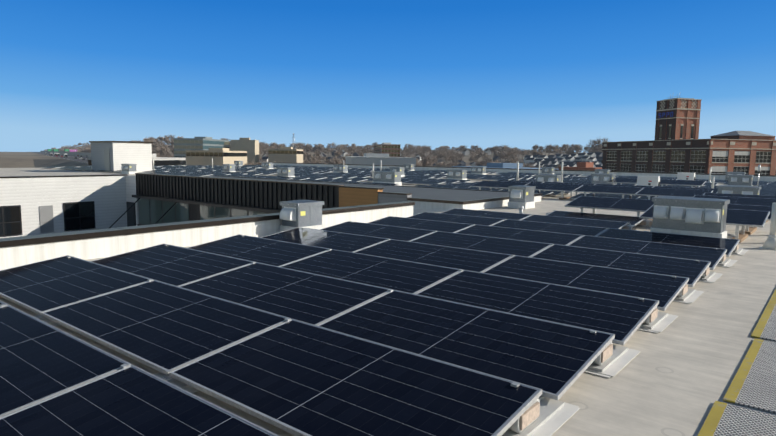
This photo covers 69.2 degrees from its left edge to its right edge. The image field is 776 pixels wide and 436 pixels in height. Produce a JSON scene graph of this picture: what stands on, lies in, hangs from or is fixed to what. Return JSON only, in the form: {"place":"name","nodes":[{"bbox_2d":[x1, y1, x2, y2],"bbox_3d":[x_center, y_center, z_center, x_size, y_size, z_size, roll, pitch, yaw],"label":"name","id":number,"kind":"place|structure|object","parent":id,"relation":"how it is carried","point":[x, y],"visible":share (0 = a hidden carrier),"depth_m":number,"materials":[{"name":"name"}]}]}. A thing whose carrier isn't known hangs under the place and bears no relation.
{"place":"outdoors","nodes":[
{"label":"outdoors","id":0,"kind":"place"},
{"bbox_2d":[26,149,90,167],"bbox_3d":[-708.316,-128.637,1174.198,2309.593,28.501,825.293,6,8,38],"label":"highway embankment","id":1,"kind":"structure","parent":0,"point":[46,160],"depth_m":537.14,"materials":[{"name":"concrete"}]},
{"bbox_2d":[0,144,591,167],"bbox_3d":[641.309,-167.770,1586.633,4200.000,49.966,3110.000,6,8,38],"label":"terrain hills","id":2,"kind":"structure","parent":0,"point":[16,159],"depth_m":717.18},
{"bbox_2d":[87,154,185,165],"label":"building","id":3,"kind":"structure","parent":2,"relation":"on","point":[168,161],"depth_m":275.29,"materials":[{"name":"grey"}]},
{"bbox_2d":[152,146,168,154],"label":"bare tree","id":4,"kind":"object","parent":2,"relation":"on","point":[156,149],"visible":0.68,"depth_m":580.32,"materials":[{"name":"brown plant"}]},
{"bbox_2d":[153,144,169,152],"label":"bare tree","id":5,"kind":"object","parent":2,"relation":"on","point":[159,146],"visible":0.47,"depth_m":666.06,"materials":[{"name":"brown plant"}]},
{"bbox_2d":[173,137,228,157],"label":"building","id":6,"kind":"structure","parent":2,"relation":"on","point":[182,146],"depth_m":409.97,"materials":[{"name":"teal"}]},
{"bbox_2d":[186,148,246,165],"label":"building","id":7,"kind":"structure","parent":2,"relation":"on","point":[220,156],"depth_m":357.58,"materials":[{"name":"clear concrete"}]},
{"bbox_2d":[230,138,258,164],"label":"building","id":8,"kind":"structure","parent":2,"relation":"on","point":[250,147],"depth_m":447.39,"materials":[{"name":"concrete"}]},
{"bbox_2d":[268,147,302,162],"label":"building","id":9,"kind":"structure","parent":2,"relation":"on","point":[287,154],"depth_m":440.01,"materials":[{"name":"clear concrete"}]},
{"bbox_2d":[304,156,318,162],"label":"bare tree","id":10,"kind":"object","parent":2,"relation":"on","point":[312,159],"visible":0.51,"depth_m":544.88,"materials":[{"name":"brown plant"}]},
{"bbox_2d":[326,156,343,163],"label":"bare tree","id":11,"kind":"object","parent":2,"relation":"on","point":[335,160],"visible":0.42,"depth_m":455.16,"materials":[{"name":"brown plant"}]},
{"bbox_2d":[346,145,355,153],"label":"bare tree","id":12,"kind":"object","parent":2,"relation":"on","point":[350,149],"visible":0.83,"depth_m":810.62,"materials":[{"name":"brown plant"}]},
{"bbox_2d":[345,153,416,165],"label":"building","id":13,"kind":"structure","parent":2,"relation":"on","point":[371,158],"depth_m":259.21,"materials":[{"name":"grey"}]},
{"bbox_2d":[373,143,400,156],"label":"building","id":14,"kind":"structure","parent":2,"relation":"on","point":[391,150],"depth_m":534.62,"materials":[{"name":"brown"}]},
{"bbox_2d":[230,146,602,167],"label":"hillside houses","id":15,"kind":"structure","parent":2,"relation":"on","point":[572,160],"depth_m":613.29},
{"bbox_2d":[419,155,437,165],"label":"bare tree","id":16,"kind":"object","parent":2,"relation":"on","point":[432,159],"visible":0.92,"depth_m":601.56,"materials":[{"name":"brown plant"}]},
{"bbox_2d":[436,150,453,161],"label":"bare tree","id":17,"kind":"object","parent":2,"relation":"on","point":[449,156],"visible":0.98,"depth_m":671.78,"materials":[{"name":"brown plant"}]},
{"bbox_2d":[437,162,452,166],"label":"bare tree","id":18,"kind":"object","parent":2,"relation":"on","point":[445,165],"visible":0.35,"depth_m":487.94,"materials":[{"name":"brown plant"}]},
{"bbox_2d":[475,150,488,160],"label":"bare tree","id":19,"kind":"object","parent":2,"relation":"on","point":[479,155],"visible":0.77,"depth_m":681.08,"materials":[{"name":"brown plant"}]},
{"bbox_2d":[452,163,558,169],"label":"warehouse","id":20,"kind":"structure","parent":2,"relation":"on","point":[502,165],"depth_m":229.70,"materials":[{"name":"blue"}]},
{"bbox_2d":[499,150,514,160],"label":"bare tree","id":21,"kind":"object","parent":2,"relation":"on","point":[504,155],"visible":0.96,"depth_m":675.35,"materials":[{"name":"brown plant"}]},
{"bbox_2d":[505,147,518,156],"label":"bare tree","id":22,"kind":"object","parent":2,"relation":"on","point":[515,151],"visible":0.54,"depth_m":693.26,"materials":[{"name":"brown plant"}]},
{"bbox_2d":[540,144,559,154],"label":"bare tree","id":23,"kind":"object","parent":2,"relation":"on","point":[550,147],"visible":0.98,"depth_m":706.23,"materials":[{"name":"brown plant"}]},
{"bbox_2d":[561,144,569,152],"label":"bare tree","id":24,"kind":"object","parent":2,"relation":"on","point":[565,147],"visible":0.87,"depth_m":884.28,"materials":[{"name":"brown plant"}]},
{"bbox_2d":[558,162,601,170],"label":"building","id":25,"kind":"structure","parent":2,"relation":"on","point":[585,166],"depth_m":200.30,"materials":[{"name":"brown"}]},
{"bbox_2d":[586,138,608,151],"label":"bare tree","id":26,"kind":"object","parent":2,"relation":"on","point":[597,141],"visible":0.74,"depth_m":693.51,"materials":[{"name":"brown plant"}]},
{"bbox_2d":[601,94,775,174],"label":"brick building","id":27,"kind":"structure","parent":2,"relation":"on","point":[676,145],"depth_m":142.62,"materials":[{"name":"red brick"}]},
{"bbox_2d":[0,0,775,152],"label":"sky","id":28,"kind":"structure","parent":0,"point":[521,74],"materials":[{"name":"blue"}]},
{"bbox_2d":[621,222,640,230],"bbox_3d":[5.773,0.217,13.461,0.560,0.248,0.838,6,8,38],"label":"foot","id":29,"kind":"object","parent":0,"point":[629,227],"visible":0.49,"depth_m":13.27},
{"bbox_2d":[521,215,628,228],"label":"panel","id":30,"kind":"object","parent":29,"relation":"on","point":[582,222],"visible":0.56,"depth_m":13.86,"materials":[{"name":"glass"}]},
{"bbox_2d":[637,176,659,185],"bbox_3d":[13.017,-1.518,26.862,0.870,0.920,2.345,-3,8,-33],"label":"rooftop hvac unit","id":31,"kind":"object","parent":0,"point":[648,180],"visible":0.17,"depth_m":27.22,"materials":[{"name":"white"}]},
{"bbox_2d":[677,172,695,179],"bbox_3d":[19.056,-2.326,34.798,0.870,0.920,2.345,-3,8,-33],"label":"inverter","id":32,"kind":"object","parent":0,"point":[684,176],"visible":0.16,"depth_m":35.19,"materials":[{"name":"white"}]},
{"bbox_2d":[757,165,760,185],"bbox_3d":[22.471,-2.492,34.130,0.200,1.480,0.200,6,8,38],"label":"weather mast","id":33,"kind":"object","parent":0,"point":[759,169],"visible":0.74,"depth_m":34.04,"materials":[{"name":"metal"}]},
{"label":"ground","id":34,"kind":"structure","parent":0,"visible":0},
{"bbox_2d":[0,174,137,237],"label":"building wall","id":35,"kind":"structure","parent":34,"relation":"on","point":[34,205],"depth_m":29.20,"materials":[{"name":"white"}]},
{"bbox_2d":[0,168,775,435],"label":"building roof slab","id":36,"kind":"structure","parent":34,"relation":"on","point":[676,376],"depth_m":5.02,"materials":[{"name":"concrete"}]},
{"bbox_2d":[0,304,59,326],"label":"foot","id":37,"kind":"object","parent":36,"relation":"on","point":[46,320],"visible":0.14,"depth_m":5.76},
{"bbox_2d":[89,141,152,172],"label":"penthouse","id":38,"kind":"object","parent":36,"relation":"on","point":[110,155],"visible":0.83,"depth_m":49.81,"materials":[{"name":"white"}]},
{"bbox_2d":[121,164,136,173],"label":"hvac unit","id":39,"kind":"object","parent":36,"relation":"on","point":[128,168],"visible":1,"depth_m":45.57,"materials":[{"name":"white paint"}]},
{"bbox_2d":[121,364,198,392],"bbox_3d":[-1.840,1.169,4.058,0.560,0.248,0.838,6,8,38],"label":"foot","id":40,"kind":"object","parent":36,"relation":"on","point":[182,385],"visible":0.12,"depth_m":4.24},
{"bbox_2d":[0,305,130,416],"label":"panel","id":41,"kind":"object","parent":40,"relation":"on","point":[40,360],"visible":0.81,"depth_m":4.17,"materials":[{"name":"glass"}]},
{"bbox_2d":[41,280,290,375],"bbox_3d":[-2.240,0.972,5.524,2.440,0.036,1.247,6,15,38],"label":"panel","id":42,"kind":"object","parent":36,"relation":"on","point":[161,327],"visible":0.88,"depth_m":5.33,"materials":[{"name":"glass"}]},
{"bbox_2d":[0,201,414,269],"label":"parapet","id":43,"kind":"structure","parent":36,"relation":"on","point":[83,245],"depth_m":10.15,"materials":[{"name":"white paint"}]},
{"bbox_2d":[222,164,235,171],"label":"hvac unit","id":44,"kind":"object","parent":36,"relation":"on","point":[228,167],"visible":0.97,"depth_m":49.52,"materials":[{"name":"white paint"}]},
{"bbox_2d":[234,161,242,165],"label":"vent box","id":45,"kind":"object","parent":36,"relation":"on","point":[238,163],"visible":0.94,"depth_m":72.96,"materials":[{"name":"white paint"}]},
{"bbox_2d":[262,162,273,168],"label":"hvac unit","id":46,"kind":"object","parent":36,"relation":"on","point":[267,165],"visible":0.95,"depth_m":61.65,"materials":[{"name":"white paint"}]},
{"bbox_2d":[109,173,446,227],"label":"building wall","id":47,"kind":"structure","parent":36,"relation":"attached to","point":[163,198],"depth_m":25.64,"materials":[{"name":"black"}]},
{"bbox_2d":[179,262,389,324],"bbox_3d":[-1.289,0.853,6.700,2.440,0.036,1.247,6,15,38],"label":"panel","id":48,"kind":"object","parent":36,"relation":"on","point":[312,298],"visible":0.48,"depth_m":6.57,"materials":[{"name":"glass"}]},
{"bbox_2d":[276,167,294,176],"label":"hvac unit","id":49,"kind":"object","parent":36,"relation":"on","point":[286,171],"visible":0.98,"depth_m":40.33,"materials":[{"name":"white paint"}]},
{"bbox_2d":[279,200,323,231],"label":"vent box","id":50,"kind":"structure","parent":36,"relation":"on","point":[300,213],"depth_m":12.16,"materials":[{"name":"white paint"}]},
{"bbox_2d":[333,165,347,172],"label":"hvac unit","id":51,"kind":"object","parent":36,"relation":"on","point":[340,168],"visible":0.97,"depth_m":52.04,"materials":[{"name":"white paint"}]},
{"bbox_2d":[280,249,459,293],"bbox_3d":[-0.337,0.734,7.875,2.440,0.036,1.247,6,15,38],"label":"panel","id":52,"kind":"object","parent":36,"relation":"on","point":[401,275],"visible":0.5,"depth_m":7.80,"materials":[{"name":"glass"}]},
{"bbox_2d":[203,176,541,209],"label":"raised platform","id":53,"kind":"structure","parent":36,"relation":"on","point":[435,198],"depth_m":21.21,"materials":[{"name":"white paint"}]},
{"bbox_2d":[373,171,401,185],"bbox_3d":[-0.091,-2.347,33.234,1.670,0.840,0.785,6,8,38],"label":"vent box","id":54,"kind":"object","parent":36,"relation":"on","point":[393,177],"visible":0.99,"depth_m":32.94,"materials":[{"name":"white paint"}]},
{"bbox_2d":[389,167,404,176],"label":"hvac unit","id":55,"kind":"object","parent":36,"relation":"on","point":[399,169],"visible":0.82,"depth_m":45.36,"materials":[{"name":"white paint"}]},
{"bbox_2d":[42,165,775,199],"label":"solar panels","id":56,"kind":"object","parent":36,"relation":"on","point":[428,178],"visible":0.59,"depth_m":42.34,"materials":[{"name":"glass"}]},
{"bbox_2d":[404,164,414,170],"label":"hvac unit","id":57,"kind":"object","parent":36,"relation":"on","point":[409,167],"visible":0.95,"depth_m":62.55,"materials":[{"name":"white paint"}]},
{"bbox_2d":[354,239,511,272],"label":"panel","id":58,"kind":"object","parent":36,"relation":"on","point":[461,258],"visible":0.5,"depth_m":9.03,"materials":[{"name":"glass"}]},
{"bbox_2d":[447,169,466,179],"bbox_3d":[4.834,-2.998,39.635,1.270,0.840,0.785,6,8,38],"label":"vent box","id":59,"kind":"object","parent":36,"relation":"on","point":[457,174],"visible":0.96,"depth_m":39.39,"materials":[{"name":"white paint"}]},
{"bbox_2d":[471,166,485,174],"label":"hvac unit","id":60,"kind":"object","parent":36,"relation":"on","point":[478,170],"visible":0.97,"depth_m":52.00,"materials":[{"name":"white paint"}]},
{"bbox_2d":[410,231,550,256],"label":"panel","id":61,"kind":"object","parent":36,"relation":"on","point":[499,245],"visible":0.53,"depth_m":10.25,"materials":[{"name":"glass"}]},
{"bbox_2d":[455,224,581,244],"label":"panel","id":62,"kind":"object","parent":36,"relation":"on","point":[528,235],"visible":0.56,"depth_m":11.46,"materials":[{"name":"glass"}]},
{"bbox_2d":[508,185,535,208],"bbox_3d":[4.626,-0.741,19.577,0.670,0.780,0.885,6,8,38],"label":"hvac unit","id":63,"kind":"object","parent":36,"relation":"on","point":[521,195],"depth_m":19.33,"materials":[{"name":"white paint"}]},
{"bbox_2d":[271,162,775,181],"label":"parapet","id":64,"kind":"structure","parent":36,"relation":"on","point":[770,178],"depth_m":57.28,"materials":[{"name":"white paint"}]},
{"bbox_2d":[502,382,579,435],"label":"foot","id":65,"kind":"object","parent":36,"relation":"on","point":[542,416],"visible":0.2,"depth_m":3.69},
{"bbox_2d":[317,290,614,400],"bbox_3d":[0.627,1.047,5.168,2.440,0.036,1.247,6,15,38],"label":"panel","id":66,"kind":"object","parent":65,"relation":"on","point":[552,360],"visible":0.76,"depth_m":4.98,"materials":[{"name":"glass"}]},
{"bbox_2d":[541,167,554,173],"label":"hvac unit","id":67,"kind":"object","parent":36,"relation":"on","point":[547,170],"visible":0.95,"depth_m":54.04,"materials":[{"name":"white paint"}]},
{"bbox_2d":[535,174,561,181],"bbox_3d":[8.771,-1.976,30.873,1.270,0.840,0.785,6,8,38],"label":"hvac unit","id":68,"kind":"object","parent":36,"relation":"on","point":[548,178],"visible":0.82,"depth_m":30.65,"materials":[{"name":"white paint"}]},
{"bbox_2d":[491,219,606,235],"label":"panel","id":69,"kind":"object","parent":36,"relation":"on","point":[557,228],"visible":0.52,"depth_m":12.67,"materials":[{"name":"glass"}]},
{"bbox_2d":[470,181,712,199],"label":"solar panels","id":70,"kind":"object","parent":36,"relation":"on","point":[623,191],"visible":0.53,"depth_m":23.22,"materials":[{"name":"glass"}]},
{"bbox_2d":[595,169,610,173],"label":"hvac unit","id":71,"kind":"object","parent":36,"relation":"on","point":[604,171],"visible":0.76,"depth_m":45.94,"materials":[{"name":"white paint"}]},
{"bbox_2d":[591,173,615,183],"bbox_3d":[12.873,-2.242,33.721,1.270,0.840,0.785,6,8,38],"label":"vent box","id":72,"kind":"object","parent":36,"relation":"on","point":[598,178],"visible":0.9,"depth_m":33.51,"materials":[{"name":"white paint"}]},
{"bbox_2d":[496,180,717,195],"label":"solar panels","id":73,"kind":"object","parent":36,"relation":"on","point":[715,190],"visible":0.18,"depth_m":24.80,"materials":[{"name":"glass"}]},
{"bbox_2d":[584,330,639,377],"bbox_3d":[1.839,1.111,4.989,0.560,0.248,0.838,6,8,38],"label":"foot","id":74,"kind":"object","parent":36,"relation":"on","point":[611,360],"visible":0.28,"depth_m":4.78},
{"bbox_2d":[416,270,658,345],"bbox_3d":[1.579,0.928,6.343,2.440,0.036,1.247,6,15,38],"label":"panel","id":75,"kind":"object","parent":74,"relation":"on","point":[622,318],"visible":0.76,"depth_m":6.23,"materials":[{"name":"glass"}]},
{"bbox_2d":[636,219,651,228],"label":"foot","id":76,"kind":"object","parent":36,"relation":"on","point":[646,223],"visible":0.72,"depth_m":14.41},
{"bbox_2d":[608,178,705,187],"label":"solar panels","id":77,"kind":"object","parent":36,"relation":"on","point":[691,183],"visible":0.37,"depth_m":31.25,"materials":[{"name":"glass"}]},
{"bbox_2d":[637,298,677,332],"bbox_3d":[2.791,0.992,6.165,0.560,0.248,0.838,6,8,38],"label":"foot","id":78,"kind":"object","parent":36,"relation":"on","point":[656,321],"visible":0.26,"depth_m":5.95},
{"bbox_2d":[482,255,688,310],"bbox_3d":[2.531,0.809,7.519,2.440,0.036,1.247,6,15,38],"label":"panel","id":79,"kind":"object","parent":78,"relation":"on","point":[664,290],"visible":0.76,"depth_m":7.46,"materials":[{"name":"glass"}]},
{"bbox_2d":[565,196,771,234],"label":"solar panels","id":80,"kind":"object","parent":36,"relation":"on","point":[638,206],"visible":0.41,"depth_m":15.50,"materials":[{"name":"glass"}]},
{"bbox_2d":[672,276,703,303],"bbox_3d":[3.742,0.873,7.340,0.560,0.248,0.838,6,8,38],"label":"foot","id":81,"kind":"object","parent":36,"relation":"on","point":[686,294],"visible":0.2,"depth_m":7.11},
{"bbox_2d":[531,244,710,286],"bbox_3d":[3.482,0.690,8.694,2.440,0.036,1.247,6,15,38],"label":"panel","id":82,"kind":"object","parent":81,"relation":"on","point":[692,270],"visible":0.76,"depth_m":8.68,"materials":[{"name":"glass"}]},
{"bbox_2d":[650,196,729,237],"bbox_3d":[6.268,0.054,11.746,1.340,0.970,0.785,6,8,38],"label":"vent box","id":83,"kind":"object","parent":36,"relation":"on","point":[705,217],"visible":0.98,"depth_m":11.48,"materials":[{"name":"white paint"}]},
{"bbox_2d":[639,204,769,242],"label":"solar panels","id":84,"kind":"object","parent":36,"relation":"on","point":[744,218],"visible":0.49,"depth_m":12.38,"materials":[{"name":"glass"}]},
{"bbox_2d":[695,260,722,282],"bbox_3d":[4.694,0.754,8.516,0.560,0.248,0.838,6,8,38],"label":"foot","id":85,"kind":"object","parent":36,"relation":"on","point":[708,276],"visible":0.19,"depth_m":8.29},
{"bbox_2d":[567,235,726,269],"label":"panel","id":86,"kind":"object","parent":85,"relation":"on","point":[713,256],"visible":0.76,"depth_m":9.90,"materials":[{"name":"glass"}]},
{"bbox_2d":[714,248,737,266],"bbox_3d":[5.646,0.635,9.691,0.560,0.248,0.838,6,8,38],"label":"foot","id":87,"kind":"object","parent":36,"relation":"on","point":[725,262],"visible":0.29,"depth_m":9.44},
{"bbox_2d":[597,228,739,256],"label":"panel","id":88,"kind":"object","parent":87,"relation":"on","point":[729,245],"visible":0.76,"depth_m":11.10,"materials":[{"name":"glass"}]},
{"bbox_2d":[693,195,775,221],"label":"solar panels","id":89,"kind":"object","parent":36,"relation":"on","point":[752,201],"visible":0.26,"depth_m":16.81,"materials":[{"name":"glass"}]},
{"bbox_2d":[725,172,745,179],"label":"hvac unit","id":90,"kind":"object","parent":36,"relation":"on","point":[734,173],"visible":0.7,"depth_m":42.74,"materials":[{"name":"white paint"}]},
{"bbox_2d":[698,401,775,435],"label":"walkway pad","id":91,"kind":"object","parent":36,"relation":"on","point":[724,419],"visible":1,"depth_m":3.76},
{"bbox_2d":[728,238,747,254],"bbox_3d":[6.597,0.516,10.867,0.560,0.248,0.838,6,8,38],"label":"foot","id":92,"kind":"object","parent":36,"relation":"on","point":[737,250],"visible":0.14,"depth_m":10.62},
{"bbox_2d":[703,193,775,198],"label":"solar panels","id":93,"kind":"object","parent":36,"relation":"on","point":[740,195],"visible":0.21,"depth_m":18.55,"materials":[{"name":"glass"}]},
{"bbox_2d":[717,185,761,194],"bbox_3d":[12.287,-0.708,19.767,1.270,0.860,0.785,6,8,38],"label":"vent box","id":94,"kind":"object","parent":36,"relation":"on","point":[737,189],"visible":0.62,"depth_m":19.53,"materials":[{"name":"white paint"}]},
{"bbox_2d":[728,174,753,185],"bbox_3d":[21.393,-2.199,34.184,1.270,0.860,0.785,6,8,38],"label":"vent box","id":95,"kind":"object","parent":36,"relation":"on","point":[742,180],"visible":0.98,"depth_m":33.95,"materials":[{"name":"white paint"}]},
{"bbox_2d":[723,338,775,412],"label":"walkway pad","id":96,"kind":"object","parent":36,"relation":"on","point":[753,384],"visible":1,"depth_m":4.48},
{"bbox_2d":[751,289,775,340],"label":"walkway pad","id":97,"kind":"object","parent":36,"relation":"on","point":[765,327],"visible":1,"depth_m":6.01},
{"bbox_2d":[759,203,775,249],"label":"vent pipe","id":98,"kind":"object","parent":36,"relation":"on","point":[769,243],"visible":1,"depth_m":11.16,"materials":[{"name":"plastic"}]},
{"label":"foot","id":99,"kind":"object","parent":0,"visible":0},
{"bbox_2d":[0,364,278,435],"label":"panel","id":100,"kind":"object","parent":99,"relation":"on","point":[132,400],"visible":1,"depth_m":3.38,"materials":[{"name":"glass"}]},
{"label":"foot","id":101,"kind":"object","parent":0,"visible":0},
{"bbox_2d":[169,319,541,435],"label":"panel","id":102,"kind":"object","parent":101,"relation":"on","point":[295,377],"visible":1,"depth_m":3.87,"materials":[{"name":"glass"}]},
{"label":"foot","id":103,"kind":"object","parent":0,"visible":0},
{"bbox_2d":[0,255,153,314],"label":"panel","id":104,"kind":"object","parent":103,"relation":"on","point":[47,285],"visible":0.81,"depth_m":6.86,"materials":[{"name":"glass"}]},
{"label":"foot","id":105,"kind":"object","parent":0,"visible":0},
{"bbox_2d":[90,244,253,285],"bbox_3d":[-3.205,0.659,8.232,2.440,0.036,1.247,6,15,38],"label":"panel","id":106,"kind":"object","parent":105,"relation":"on","point":[174,265],"visible":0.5,"depth_m":8.13,"materials":[{"name":"glass"}]},
{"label":"foot","id":107,"kind":"object","parent":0,"visible":0},
{"bbox_2d":[188,234,328,266],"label":"panel","id":108,"kind":"object","parent":107,"relation":"on","point":[265,251],"visible":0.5,"depth_m":9.36,"materials":[{"name":"glass"}]},
{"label":"foot","id":109,"kind":"object","parent":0,"visible":0},
{"bbox_2d":[261,227,386,251],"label":"panel","id":110,"kind":"object","parent":109,"relation":"on","point":[348,242],"visible":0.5,"depth_m":10.58,"materials":[{"name":"glass"}]},
{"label":"foot","id":111,"kind":"object","parent":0,"visible":0},
{"bbox_2d":[319,221,433,240],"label":"panel","id":112,"kind":"object","parent":111,"relation":"on","point":[386,231],"visible":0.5,"depth_m":11.80,"materials":[{"name":"glass"}]},
{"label":"foot","id":113,"kind":"object","parent":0,"visible":0},
{"bbox_2d":[368,216,471,232],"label":"panel","id":114,"kind":"object","parent":113,"relation":"on","point":[443,226],"visible":0.53,"depth_m":13.01,"materials":[{"name":"glass"}]},
{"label":"foot","id":115,"kind":"object","parent":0,"visible":0},
{"bbox_2d":[406,212,503,225],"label":"panel","id":116,"kind":"object","parent":115,"relation":"on","point":[476,220],"visible":0.5,"depth_m":14.20,"materials":[{"name":"glass"}]},
{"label":"foot","id":117,"kind":"object","parent":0,"visible":0},
{"bbox_2d":[441,208,530,219],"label":"panel","id":118,"kind":"object","parent":117,"relation":"on","point":[493,214],"visible":0.55,"depth_m":15.40,"materials":[{"name":"glass"}]},
{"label":"foot","id":119,"kind":"object","parent":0,"visible":0},
{"bbox_2d":[545,211,644,224],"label":"panel","id":120,"kind":"object","parent":119,"relation":"on","point":[633,220],"visible":0.39,"depth_m":15.05,"materials":[{"name":"glass"}]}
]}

